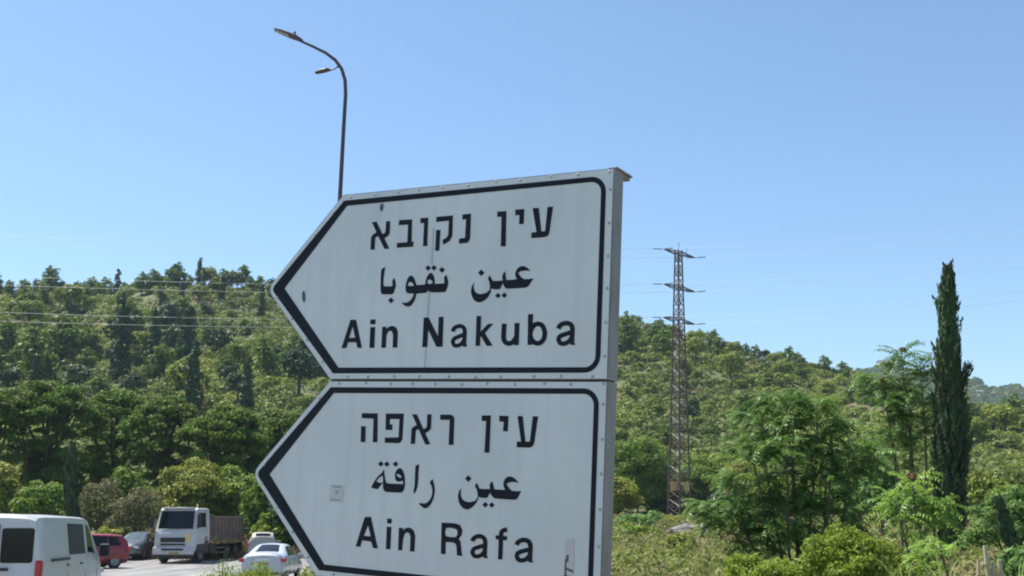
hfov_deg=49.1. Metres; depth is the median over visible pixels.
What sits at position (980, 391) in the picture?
house
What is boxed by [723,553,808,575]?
bush
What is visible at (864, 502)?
feathery shrub
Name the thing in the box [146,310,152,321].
pine tree
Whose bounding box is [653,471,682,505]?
evergreen tree
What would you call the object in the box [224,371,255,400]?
evergreen tree
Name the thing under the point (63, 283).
pine tree
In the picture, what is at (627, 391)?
pine tree
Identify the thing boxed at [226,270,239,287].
pine tree
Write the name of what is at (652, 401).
oak tree
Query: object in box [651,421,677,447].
pine tree
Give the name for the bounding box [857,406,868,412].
oak tree
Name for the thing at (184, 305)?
pine tree
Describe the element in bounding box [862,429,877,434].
oak tree
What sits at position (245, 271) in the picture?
pine tree
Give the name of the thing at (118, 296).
oak tree
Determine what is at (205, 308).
evergreen tree
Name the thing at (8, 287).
pine tree
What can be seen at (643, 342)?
oak tree
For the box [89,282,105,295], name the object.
pine tree
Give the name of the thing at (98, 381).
pine tree
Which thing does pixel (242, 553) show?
grass
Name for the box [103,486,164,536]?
shrub
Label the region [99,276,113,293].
pine tree
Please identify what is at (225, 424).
umbrella pine
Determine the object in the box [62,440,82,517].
cypress tree
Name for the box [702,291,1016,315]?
power cable
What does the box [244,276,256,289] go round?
pine tree
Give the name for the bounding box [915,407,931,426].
oak tree
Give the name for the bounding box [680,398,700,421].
evergreen tree
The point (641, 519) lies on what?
shrub
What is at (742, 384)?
oak tree
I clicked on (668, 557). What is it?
weeds
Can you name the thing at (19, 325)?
oak tree
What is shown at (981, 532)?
feathery shrub
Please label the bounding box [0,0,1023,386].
sky
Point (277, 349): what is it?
evergreen tree
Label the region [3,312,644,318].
power cable
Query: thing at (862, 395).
pine tree
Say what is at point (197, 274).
cypress tree
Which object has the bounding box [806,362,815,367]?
oak tree
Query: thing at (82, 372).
evergreen tree
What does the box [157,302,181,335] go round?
evergreen tree
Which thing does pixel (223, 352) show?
pine tree
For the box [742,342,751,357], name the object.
pine tree
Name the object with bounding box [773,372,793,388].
oak tree
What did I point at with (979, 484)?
shrub
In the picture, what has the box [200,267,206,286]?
cypress tree
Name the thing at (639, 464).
broadleaf tree
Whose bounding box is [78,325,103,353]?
pine tree
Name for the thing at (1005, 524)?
conifer sapling
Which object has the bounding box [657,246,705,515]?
transmission tower
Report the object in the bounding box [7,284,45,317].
pine tree
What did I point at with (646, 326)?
oak tree
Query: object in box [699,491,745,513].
shrub
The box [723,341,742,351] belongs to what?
oak tree
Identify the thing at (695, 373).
oak tree
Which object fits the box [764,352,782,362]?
oak tree
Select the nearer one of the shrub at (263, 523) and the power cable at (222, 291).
the shrub at (263, 523)
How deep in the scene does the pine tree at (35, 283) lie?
338.50 m
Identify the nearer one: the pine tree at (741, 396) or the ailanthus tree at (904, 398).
the ailanthus tree at (904, 398)
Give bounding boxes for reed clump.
[875,559,949,575]
[885,552,1005,575]
[965,546,1023,575]
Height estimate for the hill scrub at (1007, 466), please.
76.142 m
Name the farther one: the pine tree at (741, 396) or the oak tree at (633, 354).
the oak tree at (633, 354)
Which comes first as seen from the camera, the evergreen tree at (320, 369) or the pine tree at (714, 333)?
the evergreen tree at (320, 369)
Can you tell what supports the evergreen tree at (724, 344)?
on the ground at (619, 382)
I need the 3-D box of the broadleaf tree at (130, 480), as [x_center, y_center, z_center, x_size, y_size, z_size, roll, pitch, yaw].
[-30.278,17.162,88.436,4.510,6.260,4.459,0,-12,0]
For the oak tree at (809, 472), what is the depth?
136.09 m
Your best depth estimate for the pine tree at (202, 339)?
258.75 m
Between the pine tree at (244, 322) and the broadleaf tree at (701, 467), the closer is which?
the broadleaf tree at (701, 467)
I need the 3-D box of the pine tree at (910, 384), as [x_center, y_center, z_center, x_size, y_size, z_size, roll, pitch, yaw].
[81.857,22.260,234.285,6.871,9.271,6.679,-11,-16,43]
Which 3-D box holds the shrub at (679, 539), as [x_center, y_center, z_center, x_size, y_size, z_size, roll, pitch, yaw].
[4.933,7.739,33.121,1.128,1.170,0.949,-7,-14,29]
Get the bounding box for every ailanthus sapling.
[863,470,969,571]
[901,536,960,575]
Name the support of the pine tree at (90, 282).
on the ground at (619, 382)
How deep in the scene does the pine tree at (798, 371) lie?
258.28 m
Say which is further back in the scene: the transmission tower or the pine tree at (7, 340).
the pine tree at (7, 340)
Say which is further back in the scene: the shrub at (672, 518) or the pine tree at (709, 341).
the pine tree at (709, 341)
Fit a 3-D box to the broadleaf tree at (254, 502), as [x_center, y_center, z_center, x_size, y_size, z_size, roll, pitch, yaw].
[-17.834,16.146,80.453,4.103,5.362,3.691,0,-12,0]
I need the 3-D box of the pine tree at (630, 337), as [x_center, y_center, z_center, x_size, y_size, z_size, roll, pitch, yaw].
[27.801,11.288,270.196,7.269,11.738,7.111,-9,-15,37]
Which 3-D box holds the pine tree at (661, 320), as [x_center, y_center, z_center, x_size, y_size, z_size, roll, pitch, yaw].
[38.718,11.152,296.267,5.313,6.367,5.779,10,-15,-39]
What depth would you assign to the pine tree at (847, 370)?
278.36 m
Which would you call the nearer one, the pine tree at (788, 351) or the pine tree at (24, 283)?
the pine tree at (788, 351)
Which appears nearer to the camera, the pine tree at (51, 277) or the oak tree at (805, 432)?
the oak tree at (805, 432)
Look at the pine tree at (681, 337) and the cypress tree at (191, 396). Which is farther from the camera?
the pine tree at (681, 337)
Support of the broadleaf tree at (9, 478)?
on the ground at (619, 382)
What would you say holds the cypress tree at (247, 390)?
on the ground at (619, 382)
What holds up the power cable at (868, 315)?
attached to the transmission tower
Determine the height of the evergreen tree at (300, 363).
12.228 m
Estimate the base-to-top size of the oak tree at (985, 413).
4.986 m
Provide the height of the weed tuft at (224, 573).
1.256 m
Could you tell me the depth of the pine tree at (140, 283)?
327.40 m
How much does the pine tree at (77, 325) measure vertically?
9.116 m
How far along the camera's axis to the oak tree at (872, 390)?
226.38 m
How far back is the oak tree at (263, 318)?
283.90 m
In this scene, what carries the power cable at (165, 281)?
attached to the transmission tower
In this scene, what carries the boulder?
on the ground at (619, 382)
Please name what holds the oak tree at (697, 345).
on the ground at (619, 382)
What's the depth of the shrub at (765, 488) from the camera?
76.00 m
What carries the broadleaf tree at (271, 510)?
on the ground at (619, 382)
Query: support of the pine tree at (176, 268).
on the ground at (619, 382)
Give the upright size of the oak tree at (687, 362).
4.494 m
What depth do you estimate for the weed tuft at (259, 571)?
22.76 m
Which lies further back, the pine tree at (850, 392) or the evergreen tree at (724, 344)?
the evergreen tree at (724, 344)
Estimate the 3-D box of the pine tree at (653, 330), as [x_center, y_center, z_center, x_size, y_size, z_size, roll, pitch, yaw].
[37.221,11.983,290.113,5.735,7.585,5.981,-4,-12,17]
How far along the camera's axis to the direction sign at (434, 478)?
5.17 m
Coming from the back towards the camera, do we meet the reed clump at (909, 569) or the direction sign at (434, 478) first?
the reed clump at (909, 569)
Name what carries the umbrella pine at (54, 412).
on the ground at (619, 382)
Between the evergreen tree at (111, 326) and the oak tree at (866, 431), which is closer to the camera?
the oak tree at (866, 431)
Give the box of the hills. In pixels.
[856,364,1023,412]
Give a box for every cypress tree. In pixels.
[28,353,42,405]
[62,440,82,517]
[107,297,134,381]
[113,268,121,294]
[143,307,162,365]
[173,306,196,389]
[177,279,185,298]
[183,339,203,408]
[195,257,202,284]
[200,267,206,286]
[217,275,225,302]
[237,357,254,409]
[255,283,266,318]
[929,258,973,555]
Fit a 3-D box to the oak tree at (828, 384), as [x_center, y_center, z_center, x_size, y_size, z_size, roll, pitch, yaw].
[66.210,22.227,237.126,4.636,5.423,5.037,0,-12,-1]
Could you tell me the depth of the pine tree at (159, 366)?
217.76 m
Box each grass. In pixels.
[128,531,304,559]
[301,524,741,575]
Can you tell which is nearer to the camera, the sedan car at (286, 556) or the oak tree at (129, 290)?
the sedan car at (286, 556)
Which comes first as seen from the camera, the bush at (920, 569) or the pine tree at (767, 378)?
the bush at (920, 569)
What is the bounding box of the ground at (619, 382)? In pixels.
[1,288,1023,556]
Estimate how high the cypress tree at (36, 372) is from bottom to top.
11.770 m
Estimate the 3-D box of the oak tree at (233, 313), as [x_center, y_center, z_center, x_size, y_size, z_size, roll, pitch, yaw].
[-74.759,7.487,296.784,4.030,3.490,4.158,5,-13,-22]
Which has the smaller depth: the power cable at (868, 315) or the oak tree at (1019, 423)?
the power cable at (868, 315)
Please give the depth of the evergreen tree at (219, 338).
240.16 m
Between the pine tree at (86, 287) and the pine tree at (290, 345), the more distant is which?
the pine tree at (86, 287)
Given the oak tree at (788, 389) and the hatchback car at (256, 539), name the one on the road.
the hatchback car at (256, 539)
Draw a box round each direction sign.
[255,381,616,575]
[270,166,632,381]
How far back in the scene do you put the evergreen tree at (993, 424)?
158.89 m
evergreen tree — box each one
[0,367,21,389]
[10,290,25,297]
[63,364,94,385]
[99,314,139,344]
[104,346,130,359]
[119,372,146,391]
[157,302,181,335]
[160,326,182,350]
[198,301,215,318]
[201,322,215,329]
[203,327,236,353]
[217,363,240,384]
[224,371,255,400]
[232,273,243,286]
[273,346,283,361]
[280,347,319,396]
[293,340,313,360]
[314,364,326,375]
[618,342,628,354]
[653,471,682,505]
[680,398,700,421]
[719,340,728,351]
[761,349,770,359]
[983,417,996,430]
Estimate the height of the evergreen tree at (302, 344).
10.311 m
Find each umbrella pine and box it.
[0,379,113,495]
[0,392,31,476]
[62,388,164,525]
[110,394,205,510]
[174,403,274,475]
[240,408,302,474]
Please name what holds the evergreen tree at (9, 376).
on the ground at (619, 382)
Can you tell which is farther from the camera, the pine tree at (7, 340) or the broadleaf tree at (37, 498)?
the pine tree at (7, 340)
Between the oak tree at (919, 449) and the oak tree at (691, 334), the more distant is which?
the oak tree at (691, 334)
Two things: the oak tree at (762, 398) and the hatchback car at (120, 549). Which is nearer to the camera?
the hatchback car at (120, 549)
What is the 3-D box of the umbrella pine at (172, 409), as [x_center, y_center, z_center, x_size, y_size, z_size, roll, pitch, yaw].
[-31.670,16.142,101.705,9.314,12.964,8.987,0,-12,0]
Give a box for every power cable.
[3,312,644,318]
[5,321,671,327]
[10,276,626,284]
[10,285,655,292]
[693,257,1020,282]
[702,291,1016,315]
[719,267,1021,290]
[734,300,1023,322]
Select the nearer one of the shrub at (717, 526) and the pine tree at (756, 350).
the shrub at (717, 526)
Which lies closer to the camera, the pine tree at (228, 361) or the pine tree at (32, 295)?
the pine tree at (228, 361)
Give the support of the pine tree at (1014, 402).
on the ground at (619, 382)
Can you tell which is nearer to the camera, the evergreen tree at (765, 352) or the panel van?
the panel van
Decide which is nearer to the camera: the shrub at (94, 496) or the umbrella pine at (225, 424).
the shrub at (94, 496)
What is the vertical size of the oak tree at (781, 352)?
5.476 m
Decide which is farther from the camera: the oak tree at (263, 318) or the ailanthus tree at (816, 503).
the oak tree at (263, 318)
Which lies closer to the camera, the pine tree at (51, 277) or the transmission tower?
the transmission tower
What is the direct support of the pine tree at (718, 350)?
on the ground at (619, 382)
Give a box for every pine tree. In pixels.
[0,280,15,293]
[0,319,23,368]
[0,343,28,372]
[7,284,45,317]
[12,319,63,384]
[16,279,32,291]
[30,278,40,289]
[36,265,62,292]
[37,282,51,302]
[40,310,86,362]
[52,280,66,293]
[60,319,82,346]
[74,347,97,367]
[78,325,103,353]
[79,281,91,294]
[85,374,116,399]
[86,276,97,292]
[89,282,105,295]
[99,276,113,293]
[105,283,112,294]
[114,297,148,331]
[133,271,150,294]
[141,343,176,376]
[146,268,165,286]
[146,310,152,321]
[155,284,167,304]
[160,269,175,286]
[163,261,190,286]
[165,295,197,327]
[169,343,183,365]
[184,275,194,287]
[199,323,212,346]
[212,352,238,374]
[215,346,232,368]
[217,268,232,287]
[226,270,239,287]
[234,264,252,285]
[237,317,250,331]
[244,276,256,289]
[252,334,281,371]
[254,275,265,290]
[264,277,274,296]
[276,340,297,367]
[288,332,298,342]
[618,310,642,347]
[623,386,633,397]
[634,315,643,327]
[645,320,665,341]
[646,380,655,390]
[650,327,674,352]
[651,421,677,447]
[656,319,668,332]
[668,455,681,475]
[674,332,683,343]
[705,329,723,347]
[705,331,714,349]
[710,336,726,361]
[732,390,756,413]
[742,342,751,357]
[749,344,762,358]
[758,370,777,387]
[782,346,796,361]
[789,352,807,367]
[793,362,808,378]
[818,355,835,372]
[833,361,850,375]
[840,366,853,377]
[843,385,855,398]
[852,385,875,397]
[870,372,899,396]
[896,373,919,405]
[963,392,982,419]
[998,393,1023,427]
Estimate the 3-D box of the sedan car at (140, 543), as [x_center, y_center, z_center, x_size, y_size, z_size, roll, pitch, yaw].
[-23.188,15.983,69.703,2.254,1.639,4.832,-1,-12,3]
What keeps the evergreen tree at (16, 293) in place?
on the ground at (619, 382)
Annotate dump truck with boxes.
[150,504,244,562]
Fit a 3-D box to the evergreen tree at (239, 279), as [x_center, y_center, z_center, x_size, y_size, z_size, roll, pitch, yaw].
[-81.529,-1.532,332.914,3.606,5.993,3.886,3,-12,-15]
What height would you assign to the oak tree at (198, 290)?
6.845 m
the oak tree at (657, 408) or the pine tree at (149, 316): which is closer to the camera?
the oak tree at (657, 408)
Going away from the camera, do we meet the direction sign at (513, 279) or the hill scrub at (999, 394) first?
the direction sign at (513, 279)
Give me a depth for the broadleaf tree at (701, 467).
130.34 m
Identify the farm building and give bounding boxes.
[876,360,901,365]
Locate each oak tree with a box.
[0,316,7,323]
[5,300,18,314]
[11,300,49,321]
[11,320,21,330]
[48,284,88,313]
[82,296,96,306]
[114,291,127,300]
[118,285,138,297]
[130,331,160,351]
[161,356,211,395]
[187,284,210,301]
[199,266,221,286]
[209,277,221,291]
[223,310,237,317]
[224,341,255,362]
[260,316,271,324]
[292,394,314,408]
[317,377,330,391]
[615,428,632,441]
[625,350,640,361]
[636,338,647,350]
[642,323,651,330]
[646,396,661,406]
[650,404,665,413]
[666,324,676,332]
[674,357,691,367]
[675,377,692,390]
[682,336,708,362]
[683,330,710,341]
[691,370,702,378]
[707,400,717,407]
[712,351,746,379]
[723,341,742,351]
[733,379,749,389]
[753,395,772,406]
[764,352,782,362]
[770,358,795,375]
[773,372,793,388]
[776,351,786,356]
[782,387,797,395]
[791,431,825,445]
[796,465,817,478]
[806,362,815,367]
[812,380,836,393]
[816,387,831,395]
[834,397,849,405]
[849,370,861,378]
[855,373,888,396]
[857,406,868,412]
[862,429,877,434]
[883,421,922,438]
[914,443,924,452]
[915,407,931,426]
[969,415,992,437]
[978,409,989,418]
[982,402,995,419]
[987,404,1020,431]
[1008,414,1023,427]
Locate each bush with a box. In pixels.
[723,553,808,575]
[787,522,909,575]
[890,561,947,575]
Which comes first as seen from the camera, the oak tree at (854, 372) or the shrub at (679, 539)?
the shrub at (679, 539)
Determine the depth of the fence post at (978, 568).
11.15 m
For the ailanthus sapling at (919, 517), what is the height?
2.412 m
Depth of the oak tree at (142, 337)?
249.42 m
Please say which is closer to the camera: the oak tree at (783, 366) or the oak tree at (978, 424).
the oak tree at (978, 424)
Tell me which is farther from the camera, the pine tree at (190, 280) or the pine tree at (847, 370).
the pine tree at (190, 280)
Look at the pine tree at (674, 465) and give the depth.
149.73 m
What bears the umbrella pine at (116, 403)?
on the ground at (619, 382)
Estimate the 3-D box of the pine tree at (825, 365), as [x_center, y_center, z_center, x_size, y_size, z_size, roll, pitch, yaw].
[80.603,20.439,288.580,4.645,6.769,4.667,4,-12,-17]
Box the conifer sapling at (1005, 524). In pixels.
[991,494,1022,549]
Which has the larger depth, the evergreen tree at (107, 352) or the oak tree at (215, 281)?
the oak tree at (215, 281)
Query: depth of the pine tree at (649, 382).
230.65 m
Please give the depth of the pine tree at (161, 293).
312.89 m
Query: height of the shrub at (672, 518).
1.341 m
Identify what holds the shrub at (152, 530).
on the ground at (619, 382)
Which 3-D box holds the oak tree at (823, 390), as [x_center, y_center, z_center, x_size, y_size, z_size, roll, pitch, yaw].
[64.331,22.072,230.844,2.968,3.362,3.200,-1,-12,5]
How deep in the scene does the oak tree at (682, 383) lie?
231.59 m
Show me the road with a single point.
(157, 567)
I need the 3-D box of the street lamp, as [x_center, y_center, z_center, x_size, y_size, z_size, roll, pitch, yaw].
[-4.797,0.193,25.508,1.800,13.091,0.270,0,-12,0]
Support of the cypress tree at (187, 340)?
on the ground at (619, 382)
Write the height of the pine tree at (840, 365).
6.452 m
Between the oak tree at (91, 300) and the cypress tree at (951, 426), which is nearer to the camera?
the cypress tree at (951, 426)
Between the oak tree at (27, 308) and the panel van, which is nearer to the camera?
the panel van
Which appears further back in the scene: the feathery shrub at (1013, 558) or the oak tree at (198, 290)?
the oak tree at (198, 290)
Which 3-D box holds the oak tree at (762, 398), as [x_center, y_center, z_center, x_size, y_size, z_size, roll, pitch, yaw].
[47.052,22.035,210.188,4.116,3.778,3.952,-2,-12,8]
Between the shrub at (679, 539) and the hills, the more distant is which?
the hills
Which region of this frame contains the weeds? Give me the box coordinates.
[297,501,1023,575]
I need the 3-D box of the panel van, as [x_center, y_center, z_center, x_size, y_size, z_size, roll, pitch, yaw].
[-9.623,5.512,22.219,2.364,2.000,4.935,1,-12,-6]
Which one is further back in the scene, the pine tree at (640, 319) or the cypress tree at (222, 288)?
the cypress tree at (222, 288)
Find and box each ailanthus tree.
[677,389,900,563]
[844,339,943,549]
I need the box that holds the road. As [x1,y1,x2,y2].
[101,556,308,575]
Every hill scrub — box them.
[0,283,1023,522]
[854,362,1023,427]
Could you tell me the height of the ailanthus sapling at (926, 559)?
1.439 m
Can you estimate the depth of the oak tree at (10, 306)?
295.96 m
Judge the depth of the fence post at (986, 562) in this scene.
11.16 m
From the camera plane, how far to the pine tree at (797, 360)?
278.34 m
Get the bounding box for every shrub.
[78,477,125,531]
[94,526,123,534]
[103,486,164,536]
[145,521,157,544]
[249,512,287,541]
[613,521,649,534]
[617,509,663,526]
[649,512,690,522]
[656,531,695,552]
[696,517,744,529]
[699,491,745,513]
[745,477,811,520]
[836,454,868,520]
[852,457,906,535]
[879,473,936,523]
[956,483,1023,552]
[965,469,1007,507]
[984,484,1023,508]
[990,543,1023,575]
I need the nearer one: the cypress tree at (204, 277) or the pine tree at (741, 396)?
the pine tree at (741, 396)
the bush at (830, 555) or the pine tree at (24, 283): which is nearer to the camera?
the bush at (830, 555)
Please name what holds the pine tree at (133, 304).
on the ground at (619, 382)
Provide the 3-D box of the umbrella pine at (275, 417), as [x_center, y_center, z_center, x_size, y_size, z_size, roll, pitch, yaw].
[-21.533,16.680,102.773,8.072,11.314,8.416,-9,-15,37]
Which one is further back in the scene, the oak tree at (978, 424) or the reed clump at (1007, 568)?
the oak tree at (978, 424)
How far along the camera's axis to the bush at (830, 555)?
16.25 m
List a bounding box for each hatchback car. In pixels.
[91,533,130,568]
[245,532,279,553]
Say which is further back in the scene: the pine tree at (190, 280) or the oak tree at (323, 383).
the pine tree at (190, 280)
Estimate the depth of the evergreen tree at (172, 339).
235.51 m
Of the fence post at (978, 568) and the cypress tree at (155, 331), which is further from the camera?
the cypress tree at (155, 331)
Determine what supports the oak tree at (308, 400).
on the ground at (619, 382)
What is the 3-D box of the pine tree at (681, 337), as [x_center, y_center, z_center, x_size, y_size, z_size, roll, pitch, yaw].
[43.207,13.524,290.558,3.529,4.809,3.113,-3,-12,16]
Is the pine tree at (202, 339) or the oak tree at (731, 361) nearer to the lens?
the oak tree at (731, 361)
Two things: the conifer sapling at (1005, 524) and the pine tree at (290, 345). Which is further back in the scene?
the pine tree at (290, 345)
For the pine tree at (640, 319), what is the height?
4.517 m
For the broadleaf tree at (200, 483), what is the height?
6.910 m
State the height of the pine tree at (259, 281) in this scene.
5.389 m
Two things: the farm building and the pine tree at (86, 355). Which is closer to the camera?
the pine tree at (86, 355)
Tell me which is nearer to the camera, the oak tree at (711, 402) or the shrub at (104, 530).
the shrub at (104, 530)
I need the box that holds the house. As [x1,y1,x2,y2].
[975,390,983,394]
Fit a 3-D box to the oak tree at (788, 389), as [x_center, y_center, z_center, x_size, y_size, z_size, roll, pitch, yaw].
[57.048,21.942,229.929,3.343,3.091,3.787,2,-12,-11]
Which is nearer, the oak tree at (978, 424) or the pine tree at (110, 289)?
the oak tree at (978, 424)
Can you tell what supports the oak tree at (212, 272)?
on the ground at (619, 382)
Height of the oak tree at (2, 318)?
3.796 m
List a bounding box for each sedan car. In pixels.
[124,531,154,558]
[239,543,302,575]
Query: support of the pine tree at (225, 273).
on the ground at (619, 382)
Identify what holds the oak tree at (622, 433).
on the ground at (619, 382)
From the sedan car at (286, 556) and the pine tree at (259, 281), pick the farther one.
the pine tree at (259, 281)
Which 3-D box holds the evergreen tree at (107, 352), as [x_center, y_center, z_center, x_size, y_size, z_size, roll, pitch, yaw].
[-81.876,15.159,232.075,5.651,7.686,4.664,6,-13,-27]
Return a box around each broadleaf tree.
[0,462,26,513]
[7,479,64,515]
[98,465,156,530]
[153,455,231,515]
[209,464,266,532]
[239,478,269,534]
[259,500,296,546]
[613,474,645,515]
[614,436,674,512]
[674,453,731,503]
[712,460,762,507]
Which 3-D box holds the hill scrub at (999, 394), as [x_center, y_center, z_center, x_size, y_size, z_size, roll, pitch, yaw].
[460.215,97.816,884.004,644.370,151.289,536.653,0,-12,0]
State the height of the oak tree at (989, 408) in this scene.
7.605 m
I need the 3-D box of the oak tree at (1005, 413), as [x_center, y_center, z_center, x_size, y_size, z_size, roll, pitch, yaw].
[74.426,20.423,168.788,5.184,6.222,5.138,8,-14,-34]
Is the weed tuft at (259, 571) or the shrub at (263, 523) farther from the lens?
the shrub at (263, 523)
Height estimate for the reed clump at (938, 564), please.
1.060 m
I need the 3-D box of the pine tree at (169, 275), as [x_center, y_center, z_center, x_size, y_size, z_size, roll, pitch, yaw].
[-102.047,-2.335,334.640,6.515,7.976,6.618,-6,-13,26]
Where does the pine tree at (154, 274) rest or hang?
on the ground at (619, 382)
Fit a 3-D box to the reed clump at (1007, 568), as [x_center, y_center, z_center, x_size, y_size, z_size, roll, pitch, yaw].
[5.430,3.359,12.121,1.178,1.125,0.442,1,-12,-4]
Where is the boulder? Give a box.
[666,523,709,534]
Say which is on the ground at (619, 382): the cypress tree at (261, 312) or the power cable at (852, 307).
the cypress tree at (261, 312)
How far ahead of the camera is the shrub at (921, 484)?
58.55 m
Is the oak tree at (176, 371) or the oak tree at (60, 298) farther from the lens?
the oak tree at (60, 298)
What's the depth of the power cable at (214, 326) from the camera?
119.47 m
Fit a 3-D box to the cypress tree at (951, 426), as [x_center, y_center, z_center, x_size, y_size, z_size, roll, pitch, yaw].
[11.657,3.301,29.857,1.293,8.465,1.220,10,-16,-40]
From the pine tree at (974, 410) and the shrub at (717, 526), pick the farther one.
the pine tree at (974, 410)
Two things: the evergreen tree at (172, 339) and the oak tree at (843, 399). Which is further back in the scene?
the evergreen tree at (172, 339)
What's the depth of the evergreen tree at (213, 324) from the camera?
267.95 m
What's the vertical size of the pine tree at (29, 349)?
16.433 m
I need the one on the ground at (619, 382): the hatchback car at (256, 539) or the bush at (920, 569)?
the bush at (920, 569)
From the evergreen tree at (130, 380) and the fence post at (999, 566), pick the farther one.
the evergreen tree at (130, 380)
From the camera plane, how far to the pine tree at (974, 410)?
175.08 m
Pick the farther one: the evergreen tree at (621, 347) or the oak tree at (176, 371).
the evergreen tree at (621, 347)
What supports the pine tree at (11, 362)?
on the ground at (619, 382)
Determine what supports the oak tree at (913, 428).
on the ground at (619, 382)
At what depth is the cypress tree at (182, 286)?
309.55 m
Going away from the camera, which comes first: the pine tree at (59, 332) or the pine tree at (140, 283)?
the pine tree at (59, 332)
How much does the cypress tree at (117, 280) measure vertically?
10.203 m
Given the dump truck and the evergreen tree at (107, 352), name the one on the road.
the dump truck
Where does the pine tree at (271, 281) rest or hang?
on the ground at (619, 382)
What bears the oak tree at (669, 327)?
on the ground at (619, 382)
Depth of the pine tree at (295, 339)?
262.39 m
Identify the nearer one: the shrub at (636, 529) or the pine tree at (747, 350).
the shrub at (636, 529)
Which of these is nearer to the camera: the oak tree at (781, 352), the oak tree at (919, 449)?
the oak tree at (919, 449)
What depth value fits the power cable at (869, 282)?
121.92 m
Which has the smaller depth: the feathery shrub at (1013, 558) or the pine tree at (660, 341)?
the feathery shrub at (1013, 558)
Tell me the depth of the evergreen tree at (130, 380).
201.34 m
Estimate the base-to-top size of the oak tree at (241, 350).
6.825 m
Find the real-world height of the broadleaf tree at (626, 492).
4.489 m
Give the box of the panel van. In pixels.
[0,514,109,575]
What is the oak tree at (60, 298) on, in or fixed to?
on the ground at (619, 382)
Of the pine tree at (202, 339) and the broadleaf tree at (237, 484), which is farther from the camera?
the pine tree at (202, 339)
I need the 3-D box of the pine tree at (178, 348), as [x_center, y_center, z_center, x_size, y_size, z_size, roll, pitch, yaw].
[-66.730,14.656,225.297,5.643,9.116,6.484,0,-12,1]
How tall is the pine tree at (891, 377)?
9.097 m
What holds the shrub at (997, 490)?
on the ground at (619, 382)
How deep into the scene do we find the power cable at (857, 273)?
117.30 m
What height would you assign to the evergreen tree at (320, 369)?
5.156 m
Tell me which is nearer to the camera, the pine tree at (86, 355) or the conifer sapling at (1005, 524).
the conifer sapling at (1005, 524)
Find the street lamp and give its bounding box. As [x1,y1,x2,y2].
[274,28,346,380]
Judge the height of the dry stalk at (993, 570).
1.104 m
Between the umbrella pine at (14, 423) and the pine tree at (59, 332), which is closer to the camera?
the umbrella pine at (14, 423)
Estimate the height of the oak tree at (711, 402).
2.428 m
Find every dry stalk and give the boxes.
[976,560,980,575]
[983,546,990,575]
[991,562,995,575]
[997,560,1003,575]
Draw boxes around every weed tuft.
[194,550,244,575]
[213,558,289,575]
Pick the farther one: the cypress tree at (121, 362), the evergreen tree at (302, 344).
the evergreen tree at (302, 344)
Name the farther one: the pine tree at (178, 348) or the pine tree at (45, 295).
the pine tree at (45, 295)
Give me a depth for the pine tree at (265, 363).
224.23 m
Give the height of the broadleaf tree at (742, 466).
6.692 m

